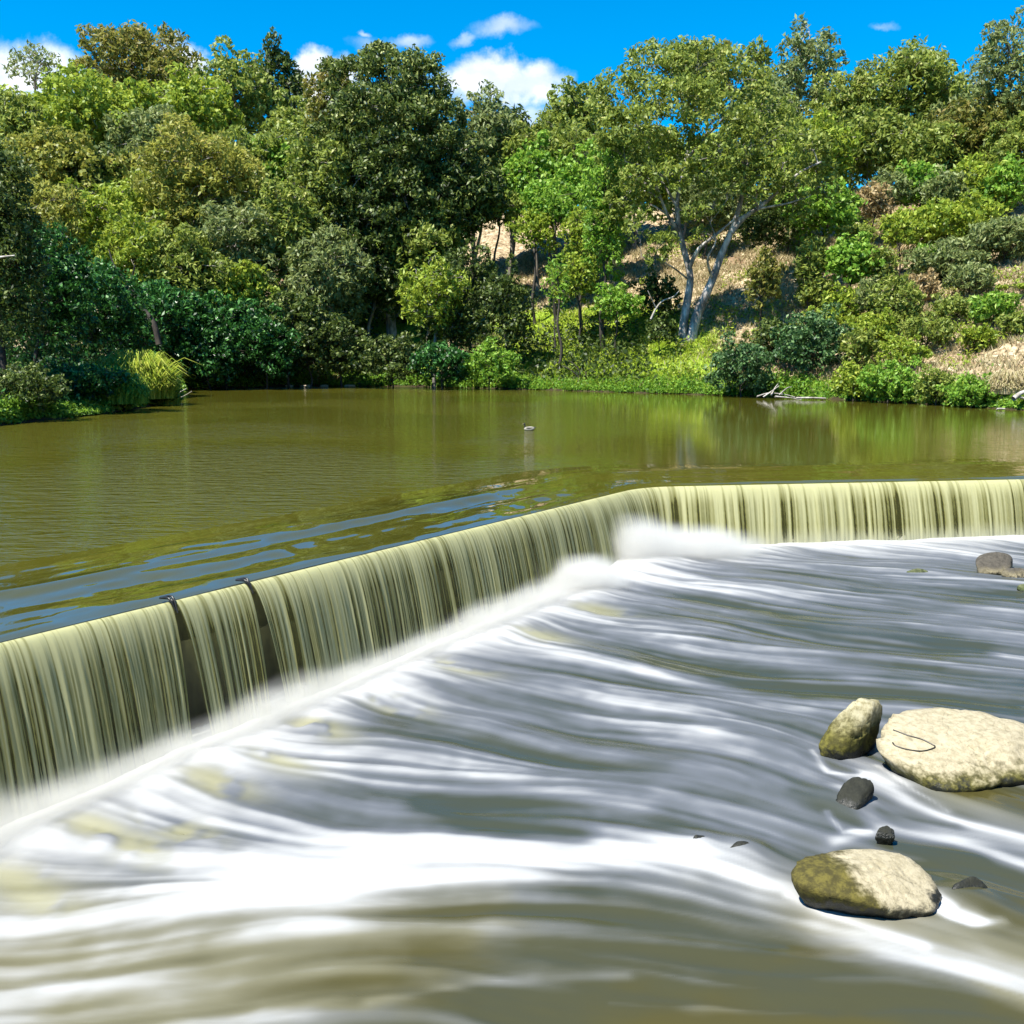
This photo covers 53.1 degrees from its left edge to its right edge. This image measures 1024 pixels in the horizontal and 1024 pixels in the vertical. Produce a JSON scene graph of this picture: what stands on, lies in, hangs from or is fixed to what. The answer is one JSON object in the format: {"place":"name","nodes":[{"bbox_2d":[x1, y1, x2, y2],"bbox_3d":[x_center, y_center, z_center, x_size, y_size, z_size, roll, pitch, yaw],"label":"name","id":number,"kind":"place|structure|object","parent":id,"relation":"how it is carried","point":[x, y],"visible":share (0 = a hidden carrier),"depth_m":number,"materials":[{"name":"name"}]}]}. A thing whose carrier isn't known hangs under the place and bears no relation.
{"place":"outdoors","nodes":[
{"label":"outdoors","id":0,"kind":"place"},
{"bbox_2d":[0,534,1023,1023],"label":"tailwater","id":1,"kind":"structure","parent":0,"point":[506,818],"depth_m":13.99,"materials":[{"name":"liquid"}]},
{"bbox_2d":[819,698,881,759],"bbox_3d":[5.403,3.678,16.474,1.112,1.427,0.692,-9,13,-44],"label":"boulder","id":2,"kind":"object","parent":1,"relation":"in","point":[852,732],"visible":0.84,"depth_m":16.18,"materials":[{"name":"stone"}]},
{"bbox_2d":[791,849,941,919],"bbox_3d":[4.363,4.884,12.462,2.023,1.314,1.161,-4,10,-22],"label":"boulder","id":3,"kind":"object","parent":1,"relation":"in","point":[883,884],"visible":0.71,"depth_m":12.14,"materials":[{"name":"stone"}]},
{"bbox_2d":[876,707,1023,792],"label":"boulder","id":4,"kind":"object","parent":1,"relation":"in","point":[973,751],"visible":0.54,"depth_m":15.64,"materials":[{"name":"stone"}]},
{"bbox_2d":[0,386,1023,565],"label":"river water","id":5,"kind":"structure","parent":0,"point":[199,459],"depth_m":41.51,"materials":[{"name":"green liquid"}]},
{"bbox_2d":[0,458,1023,641],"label":"river water","id":6,"kind":"structure","parent":0,"point":[46,594],"depth_m":22.74,"materials":[{"name":"green liquid"}]},
{"bbox_2d":[0,183,1023,424],"bbox_3d":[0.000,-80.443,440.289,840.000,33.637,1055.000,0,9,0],"label":"ground","id":7,"kind":"structure","parent":0,"point":[489,236],"depth_m":101.06,"materials":[{"name":"plant"}]},
{"bbox_2d":[0,138,52,371],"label":"tree","id":8,"kind":"object","parent":7,"relation":"on","point":[15,240],"visible":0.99,"depth_m":56.16,"materials":[{"name":"green plant"}]},
{"bbox_2d":[0,39,61,89],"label":"tree","id":9,"kind":"object","parent":7,"relation":"on","point":[37,60],"visible":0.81,"depth_m":140.94,"materials":[{"name":"green plant"}]},
{"bbox_2d":[0,88,62,179],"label":"tree","id":10,"kind":"object","parent":7,"relation":"on","point":[14,117],"visible":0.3,"depth_m":108.64,"materials":[{"name":"green plant"}]},
{"bbox_2d":[0,361,73,410],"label":"bush","id":11,"kind":"object","parent":7,"relation":"on","point":[17,376],"visible":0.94,"depth_m":53.39,"materials":[{"name":"green plant"}]},
{"bbox_2d":[0,173,86,298],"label":"tree","id":12,"kind":"object","parent":7,"relation":"on","point":[51,208],"visible":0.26,"depth_m":91.67,"materials":[{"name":"green plant"}]},
{"bbox_2d":[0,215,103,366],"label":"tree","id":13,"kind":"object","parent":7,"relation":"on","point":[62,288],"visible":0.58,"depth_m":64.21,"materials":[{"name":"green plant"}]},
{"bbox_2d":[0,121,112,215],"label":"tree","id":14,"kind":"object","parent":7,"relation":"on","point":[52,150],"visible":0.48,"depth_m":103.00,"materials":[{"name":"green plant"}]},
{"bbox_2d":[0,58,155,150],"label":"tree","id":15,"kind":"object","parent":7,"relation":"on","point":[82,100],"visible":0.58,"depth_m":112.72,"materials":[{"name":"green plant"}]},
{"bbox_2d":[27,360,131,396],"bbox_3d":[-25.737,-7.722,60.494,6.284,2.504,4.593,0,9,0],"label":"bush","id":16,"kind":"object","parent":7,"relation":"on","point":[91,373],"visible":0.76,"depth_m":59.81,"materials":[{"name":"green plant"}]},
{"bbox_2d":[0,332,178,420],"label":"bank scrub","id":17,"kind":"object","parent":7,"relation":"on","point":[45,360],"visible":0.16,"depth_m":64.08,"materials":[{"name":"green plant"}]},
{"bbox_2d":[25,253,157,363],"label":"tree","id":18,"kind":"object","parent":7,"relation":"on","point":[111,302],"visible":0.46,"depth_m":75.39,"materials":[{"name":"green plant"}]},
{"bbox_2d":[60,170,178,267],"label":"tree","id":19,"kind":"object","parent":7,"relation":"on","point":[124,191],"visible":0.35,"depth_m":100.01,"materials":[{"name":"green plant"}]},
{"bbox_2d":[67,199,195,352],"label":"tree","id":20,"kind":"object","parent":7,"relation":"on","point":[127,239],"visible":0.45,"depth_m":93.12,"materials":[{"name":"green plant"}]},
{"bbox_2d":[69,19,206,104],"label":"tree","id":21,"kind":"object","parent":7,"relation":"on","point":[145,54],"visible":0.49,"depth_m":126.85,"materials":[{"name":"green plant"}]},
{"bbox_2d":[92,348,203,398],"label":"sedge clump","id":22,"kind":"object","parent":7,"relation":"on","point":[161,374],"visible":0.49,"depth_m":66.84,"materials":[{"name":"green plant"}]},
{"bbox_2d":[99,102,206,166],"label":"tree","id":23,"kind":"object","parent":7,"relation":"on","point":[151,117],"visible":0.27,"depth_m":110.65,"materials":[{"name":"green plant"}]},
{"bbox_2d":[100,277,219,364],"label":"tree","id":24,"kind":"object","parent":7,"relation":"on","point":[164,295],"visible":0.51,"depth_m":89.22,"materials":[{"name":"green plant"}]},
{"bbox_2d":[126,220,235,364],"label":"tree","id":25,"kind":"object","parent":7,"relation":"on","point":[199,272],"visible":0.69,"depth_m":93.44,"materials":[{"name":"green plant"}]},
{"bbox_2d":[118,61,245,139],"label":"tree","id":26,"kind":"object","parent":7,"relation":"on","point":[184,94],"visible":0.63,"depth_m":117.54,"materials":[{"name":"green plant"}]},
{"bbox_2d":[129,111,269,249],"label":"tree","id":27,"kind":"object","parent":7,"relation":"on","point":[193,176],"visible":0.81,"depth_m":98.98,"materials":[{"name":"green plant"}]},
{"bbox_2d":[171,321,254,389],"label":"bush","id":28,"kind":"object","parent":7,"relation":"on","point":[217,351],"visible":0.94,"depth_m":89.74,"materials":[{"name":"green plant"}]},
{"bbox_2d":[164,288,278,388],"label":"tree","id":29,"kind":"object","parent":7,"relation":"on","point":[228,311],"visible":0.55,"depth_m":91.50,"materials":[{"name":"green plant"}]},
{"bbox_2d":[184,193,289,294],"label":"tree","id":30,"kind":"object","parent":7,"relation":"on","point":[236,219],"visible":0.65,"depth_m":97.44,"materials":[{"name":"green plant"}]},
{"bbox_2d":[191,34,282,141],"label":"tree","id":31,"kind":"object","parent":7,"relation":"on","point":[243,79],"visible":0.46,"depth_m":125.50,"materials":[{"name":"green plant"}]},
{"bbox_2d":[204,259,283,373],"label":"tree","id":32,"kind":"object","parent":7,"relation":"on","point":[242,284],"visible":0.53,"depth_m":95.39,"materials":[{"name":"green plant"}]},
{"bbox_2d":[206,122,296,275],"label":"tree","id":33,"kind":"object","parent":7,"relation":"on","point":[240,136],"visible":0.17,"depth_m":107.42,"materials":[{"name":"green plant"}]},
{"bbox_2d":[230,303,304,388],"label":"bush","id":34,"kind":"object","parent":7,"relation":"on","point":[276,349],"visible":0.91,"depth_m":91.46,"materials":[{"name":"green plant"}]},
{"bbox_2d":[239,25,306,127],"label":"tree","id":35,"kind":"object","parent":7,"relation":"on","point":[273,61],"visible":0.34,"depth_m":131.17,"materials":[{"name":"green plant"}]},
{"bbox_2d":[245,170,331,364],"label":"tree","id":36,"kind":"object","parent":7,"relation":"on","point":[291,219],"visible":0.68,"depth_m":98.83,"materials":[{"name":"green plant"}]},
{"bbox_2d":[246,290,335,387],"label":"tree","id":37,"kind":"object","parent":7,"relation":"on","point":[295,310],"visible":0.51,"depth_m":93.87,"materials":[{"name":"green plant"}]},
{"bbox_2d":[260,87,321,144],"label":"tree","id":38,"kind":"object","parent":7,"relation":"on","point":[288,111],"visible":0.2,"depth_m":120.40,"materials":[{"name":"green plant"}]},
{"bbox_2d":[276,321,341,387],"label":"bush","id":39,"kind":"object","parent":7,"relation":"on","point":[323,359],"visible":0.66,"depth_m":93.99,"materials":[{"name":"green plant"}]},
{"bbox_2d":[270,222,373,372],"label":"tree","id":40,"kind":"object","parent":7,"relation":"on","point":[315,281],"visible":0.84,"depth_m":98.22,"materials":[{"name":"green plant"}]},
{"bbox_2d":[300,56,355,312],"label":"tree","id":41,"kind":"object","parent":7,"relation":"on","point":[315,105],"visible":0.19,"depth_m":110.80,"materials":[{"name":"green plant"}]},
{"bbox_2d":[277,122,383,328],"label":"tree","id":42,"kind":"object","parent":7,"relation":"on","point":[304,150],"visible":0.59,"depth_m":103.27,"materials":[{"name":"green plant"}]},
{"bbox_2d":[11,235,657,384],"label":"forest undergrowth","id":43,"kind":"object","parent":7,"relation":"on","point":[596,357],"visible":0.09,"depth_m":95.09,"materials":[{"name":"green plant"}]},
{"bbox_2d":[304,294,371,387],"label":"bush","id":44,"kind":"object","parent":7,"relation":"on","point":[344,355],"visible":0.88,"depth_m":93.69,"materials":[{"name":"green plant"}]},
{"bbox_2d":[322,195,428,339],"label":"tree","id":45,"kind":"object","parent":7,"relation":"on","point":[379,295],"visible":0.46,"depth_m":103.53,"materials":[{"name":"green plant"}]},
{"bbox_2d":[279,38,476,338],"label":"gum tree","id":46,"kind":"object","parent":7,"relation":"on","point":[411,69],"visible":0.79,"depth_m":102.81,"materials":[{"name":"green plant"}]},
{"bbox_2d":[353,330,424,387],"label":"bush","id":47,"kind":"object","parent":7,"relation":"on","point":[396,362],"visible":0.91,"depth_m":92.87,"materials":[{"name":"green plant"}]},
{"bbox_2d":[381,198,470,346],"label":"tree","id":48,"kind":"object","parent":7,"relation":"on","point":[424,229],"visible":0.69,"depth_m":102.97,"materials":[{"name":"green plant"}]},
{"bbox_2d":[394,248,473,387],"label":"tree","id":49,"kind":"object","parent":7,"relation":"on","point":[438,280],"visible":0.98,"depth_m":93.06,"materials":[{"name":"green plant"}]},
{"bbox_2d":[406,340,470,389],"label":"bush","id":50,"kind":"object","parent":7,"relation":"on","point":[444,358],"visible":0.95,"depth_m":90.56,"materials":[{"name":"green plant"}]},
{"bbox_2d":[397,122,497,328],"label":"tree","id":51,"kind":"object","parent":7,"relation":"on","point":[469,150],"visible":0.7,"depth_m":104.06,"materials":[{"name":"green plant"}]},
{"bbox_2d":[416,282,480,376],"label":"bush","id":52,"kind":"object","parent":7,"relation":"on","point":[461,334],"visible":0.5,"depth_m":95.65,"materials":[{"name":"green plant"}]},
{"bbox_2d":[442,236,501,369],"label":"tree","id":53,"kind":"object","parent":7,"relation":"on","point":[473,271],"visible":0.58,"depth_m":95.87,"materials":[{"name":"green plant"}]},
{"bbox_2d":[449,79,525,276],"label":"tree","id":54,"kind":"object","parent":7,"relation":"on","point":[485,112],"visible":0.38,"depth_m":114.93,"materials":[{"name":"green plant"}]},
{"bbox_2d":[461,336,521,389],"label":"bush","id":55,"kind":"object","parent":7,"relation":"on","point":[498,368],"visible":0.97,"depth_m":90.47,"materials":[{"name":"green plant"}]},
{"bbox_2d":[460,253,540,373],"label":"bush","id":56,"kind":"object","parent":7,"relation":"on","point":[507,332],"visible":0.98,"depth_m":93.54,"materials":[{"name":"green plant"}]},
{"bbox_2d":[0,488,1023,796],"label":"weir","id":57,"kind":"object","parent":7,"relation":"on","point":[198,708],"visible":0.15,"depth_m":18.70,"materials":[{"name":"concrete"}]},
{"bbox_2d":[0,479,1023,826],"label":"waterfall","id":58,"kind":"structure","parent":57,"relation":"on","point":[64,659],"depth_m":19.79,"materials":[{"name":"liquid"}]},
{"bbox_2d":[0,345,1023,423],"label":"riverbank","id":59,"kind":"structure","parent":7,"relation":"on","point":[11,410],"depth_m":83.65,"materials":[{"name":"green plant"}]},
{"bbox_2d":[504,206,561,324],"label":"tree","id":60,"kind":"object","parent":7,"relation":"on","point":[540,235],"visible":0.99,"depth_m":104.29,"materials":[{"name":"green plant"}]},
{"bbox_2d":[501,129,579,289],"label":"tree","id":61,"kind":"object","parent":7,"relation":"on","point":[542,161],"visible":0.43,"depth_m":112.10,"materials":[{"name":"green plant"}]},
{"bbox_2d":[525,185,586,320],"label":"tree","id":62,"kind":"object","parent":7,"relation":"on","point":[552,203],"visible":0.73,"depth_m":103.51,"materials":[{"name":"green plant"}]},
{"bbox_2d":[546,251,601,346],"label":"tree","id":63,"kind":"object","parent":7,"relation":"on","point":[575,272],"visible":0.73,"depth_m":96.17,"materials":[{"name":"green plant"}]},
{"bbox_2d":[540,75,609,248],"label":"tree","id":64,"kind":"object","parent":7,"relation":"on","point":[572,99],"visible":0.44,"depth_m":118.19,"materials":[{"name":"green plant"}]},
{"bbox_2d":[557,137,640,294],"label":"tree","id":65,"kind":"object","parent":7,"relation":"on","point":[572,169],"visible":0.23,"depth_m":106.53,"materials":[{"name":"green plant"}]},
{"bbox_2d":[578,138,640,348],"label":"tree","id":66,"kind":"object","parent":7,"relation":"on","point":[601,234],"visible":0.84,"depth_m":93.10,"materials":[{"name":"green plant"}]},
{"bbox_2d":[588,281,645,353],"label":"tree","id":67,"kind":"object","parent":7,"relation":"on","point":[612,302],"visible":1,"depth_m":93.03,"materials":[{"name":"green plant"}]},
{"bbox_2d":[628,264,682,324],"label":"bush","id":68,"kind":"object","parent":7,"relation":"on","point":[658,294],"visible":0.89,"depth_m":96.37,"materials":[{"name":"green plant"}]},
{"bbox_2d":[667,170,747,258],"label":"tree","id":69,"kind":"object","parent":7,"relation":"on","point":[694,193],"visible":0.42,"depth_m":108.84,"materials":[{"name":"green plant"}]},
{"bbox_2d":[584,35,842,344],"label":"gum tree","id":70,"kind":"object","parent":7,"relation":"on","point":[682,62],"visible":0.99,"depth_m":88.14,"materials":[{"name":"green plant"}]},
{"bbox_2d":[702,330,785,396],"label":"bush","id":71,"kind":"object","parent":7,"relation":"on","point":[740,355],"visible":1,"depth_m":77.90,"materials":[{"name":"green plant"}]},
{"bbox_2d":[472,300,1022,406],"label":"green grass","id":72,"kind":"structure","parent":7,"relation":"on","point":[662,343],"depth_m":92.45,"materials":[{"name":"green plant"}]},
{"bbox_2d":[741,245,788,328],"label":"bush","id":73,"kind":"object","parent":7,"relation":"on","point":[768,269],"visible":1,"depth_m":87.49,"materials":[{"name":"green plant"}]},
{"bbox_2d":[732,204,798,286],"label":"tree","id":74,"kind":"object","parent":7,"relation":"on","point":[765,224],"visible":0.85,"depth_m":97.91,"materials":[{"name":"green plant"}]},
{"bbox_2d":[550,184,1023,379],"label":"slope scrub","id":75,"kind":"object","parent":7,"relation":"on","point":[689,343],"visible":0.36,"depth_m":92.06,"materials":[{"name":"green plant"}]},
{"bbox_2d":[771,12,849,118],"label":"tree","id":76,"kind":"object","parent":7,"relation":"on","point":[807,51],"visible":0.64,"depth_m":125.21,"materials":[{"name":"green plant"}]},
{"bbox_2d":[792,235,829,309],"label":"bush","id":77,"kind":"object","parent":7,"relation":"on","point":[811,251],"visible":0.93,"depth_m":89.23,"materials":[{"name":"green plant"}]},
{"bbox_2d":[769,301,853,373],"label":"bush","id":78,"kind":"object","parent":7,"relation":"on","point":[802,340],"visible":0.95,"depth_m":78.70,"materials":[{"name":"green plant"}]},
{"bbox_2d":[769,107,864,238],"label":"tree","id":79,"kind":"object","parent":7,"relation":"on","point":[849,144],"visible":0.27,"depth_m":103.63,"materials":[{"name":"green plant"}]},
{"bbox_2d":[775,176,867,273],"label":"tree","id":80,"kind":"object","parent":7,"relation":"on","point":[839,211],"visible":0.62,"depth_m":96.48,"materials":[{"name":"green plant"}]},
{"bbox_2d":[805,70,885,179],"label":"tree","id":81,"kind":"object","parent":7,"relation":"on","point":[839,98],"visible":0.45,"depth_m":116.31,"materials":[{"name":"green plant"}]},
{"bbox_2d":[820,231,885,288],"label":"bush","id":82,"kind":"object","parent":7,"relation":"on","point":[841,252],"visible":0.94,"depth_m":87.74,"materials":[{"name":"green plant"}]},
{"bbox_2d":[837,327,880,368],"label":"bush","id":83,"kind":"object","parent":7,"relation":"on","point":[868,352],"visible":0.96,"depth_m":76.47,"materials":[{"name":"green plant"}]},
{"bbox_2d":[830,100,923,189],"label":"tree","id":84,"kind":"object","parent":7,"relation":"on","point":[873,154],"visible":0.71,"depth_m":109.19,"materials":[{"name":"green plant"}]},
{"bbox_2d":[856,354,921,403],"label":"bush","id":85,"kind":"object","parent":7,"relation":"on","point":[896,376],"visible":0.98,"depth_m":70.23,"materials":[{"name":"green plant"}]},
{"bbox_2d":[863,271,926,329],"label":"bush","id":86,"kind":"object","parent":7,"relation":"on","point":[905,301],"visible":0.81,"depth_m":81.55,"materials":[{"name":"green plant"}]},
{"bbox_2d":[879,210,928,275],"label":"tree","id":87,"kind":"object","parent":7,"relation":"on","point":[908,230],"visible":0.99,"depth_m":91.44,"materials":[{"name":"green plant"}]},
{"bbox_2d":[848,34,975,125],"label":"tree","id":88,"kind":"object","parent":7,"relation":"on","point":[922,70],"visible":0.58,"depth_m":115.80,"materials":[{"name":"green plant"}]},
{"bbox_2d":[896,309,959,345],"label":"bush","id":89,"kind":"object","parent":7,"relation":"on","point":[942,326],"visible":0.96,"depth_m":76.19,"materials":[{"name":"green plant"}]},
{"bbox_2d":[881,119,975,193],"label":"tree","id":90,"kind":"object","parent":7,"relation":"on","point":[922,144],"visible":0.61,"depth_m":105.50,"materials":[{"name":"green plant"}]},
{"bbox_2d":[913,163,977,206],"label":"bush","id":91,"kind":"object","parent":7,"relation":"on","point":[936,182],"visible":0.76,"depth_m":98.16,"materials":[{"name":"green plant"}]},
{"bbox_2d":[899,234,996,280],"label":"bush","id":92,"kind":"object","parent":7,"relation":"on","point":[955,253],"visible":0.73,"depth_m":88.41,"materials":[{"name":"green plant"}]},
{"bbox_2d":[895,189,1012,245],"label":"bush","id":93,"kind":"object","parent":7,"relation":"on","point":[942,215],"visible":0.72,"depth_m":94.16,"materials":[{"name":"green plant"}]},
{"bbox_2d":[934,372,1002,407],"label":"bush","id":94,"kind":"object","parent":7,"relation":"on","point":[956,391],"visible":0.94,"depth_m":65.25,"materials":[{"name":"green plant"}]},
{"bbox_2d":[941,261,999,294],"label":"bush","id":95,"kind":"object","parent":7,"relation":"on","point":[981,277],"visible":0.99,"depth_m":83.37,"materials":[{"name":"green plant"}]},
{"bbox_2d":[923,81,1023,169],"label":"tree","id":96,"kind":"object","parent":7,"relation":"on","point":[974,136],"visible":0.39,"depth_m":104.67,"materials":[{"name":"green plant"}]},
{"bbox_2d":[962,5,1023,138],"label":"tree","id":97,"kind":"object","parent":7,"relation":"on","point":[999,70],"visible":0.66,"depth_m":102.87,"materials":[{"name":"green plant"}]},
{"bbox_2d":[963,213,1023,263],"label":"bush","id":98,"kind":"object","parent":7,"relation":"on","point":[1009,231],"visible":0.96,"depth_m":87.29,"materials":[{"name":"green plant"}]},
{"bbox_2d":[966,289,1023,326],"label":"bush","id":99,"kind":"object","parent":7,"relation":"on","point":[993,303],"visible":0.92,"depth_m":76.81,"materials":[{"name":"green plant"}]},
{"bbox_2d":[972,150,1023,217],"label":"tree","id":100,"kind":"object","parent":7,"relation":"on","point":[1009,182],"visible":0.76,"depth_m":97.03,"materials":[{"name":"green plant"}]},
{"bbox_2d":[979,110,1023,181],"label":"tree","id":101,"kind":"object","parent":7,"relation":"on","point":[1013,142],"visible":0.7,"depth_m":100.62,"materials":[{"name":"green plant"}]},
{"bbox_2d":[0,0,1023,205],"label":"sky","id":102,"kind":"structure","parent":0,"point":[523,47],"materials":[{"name":"blue"}]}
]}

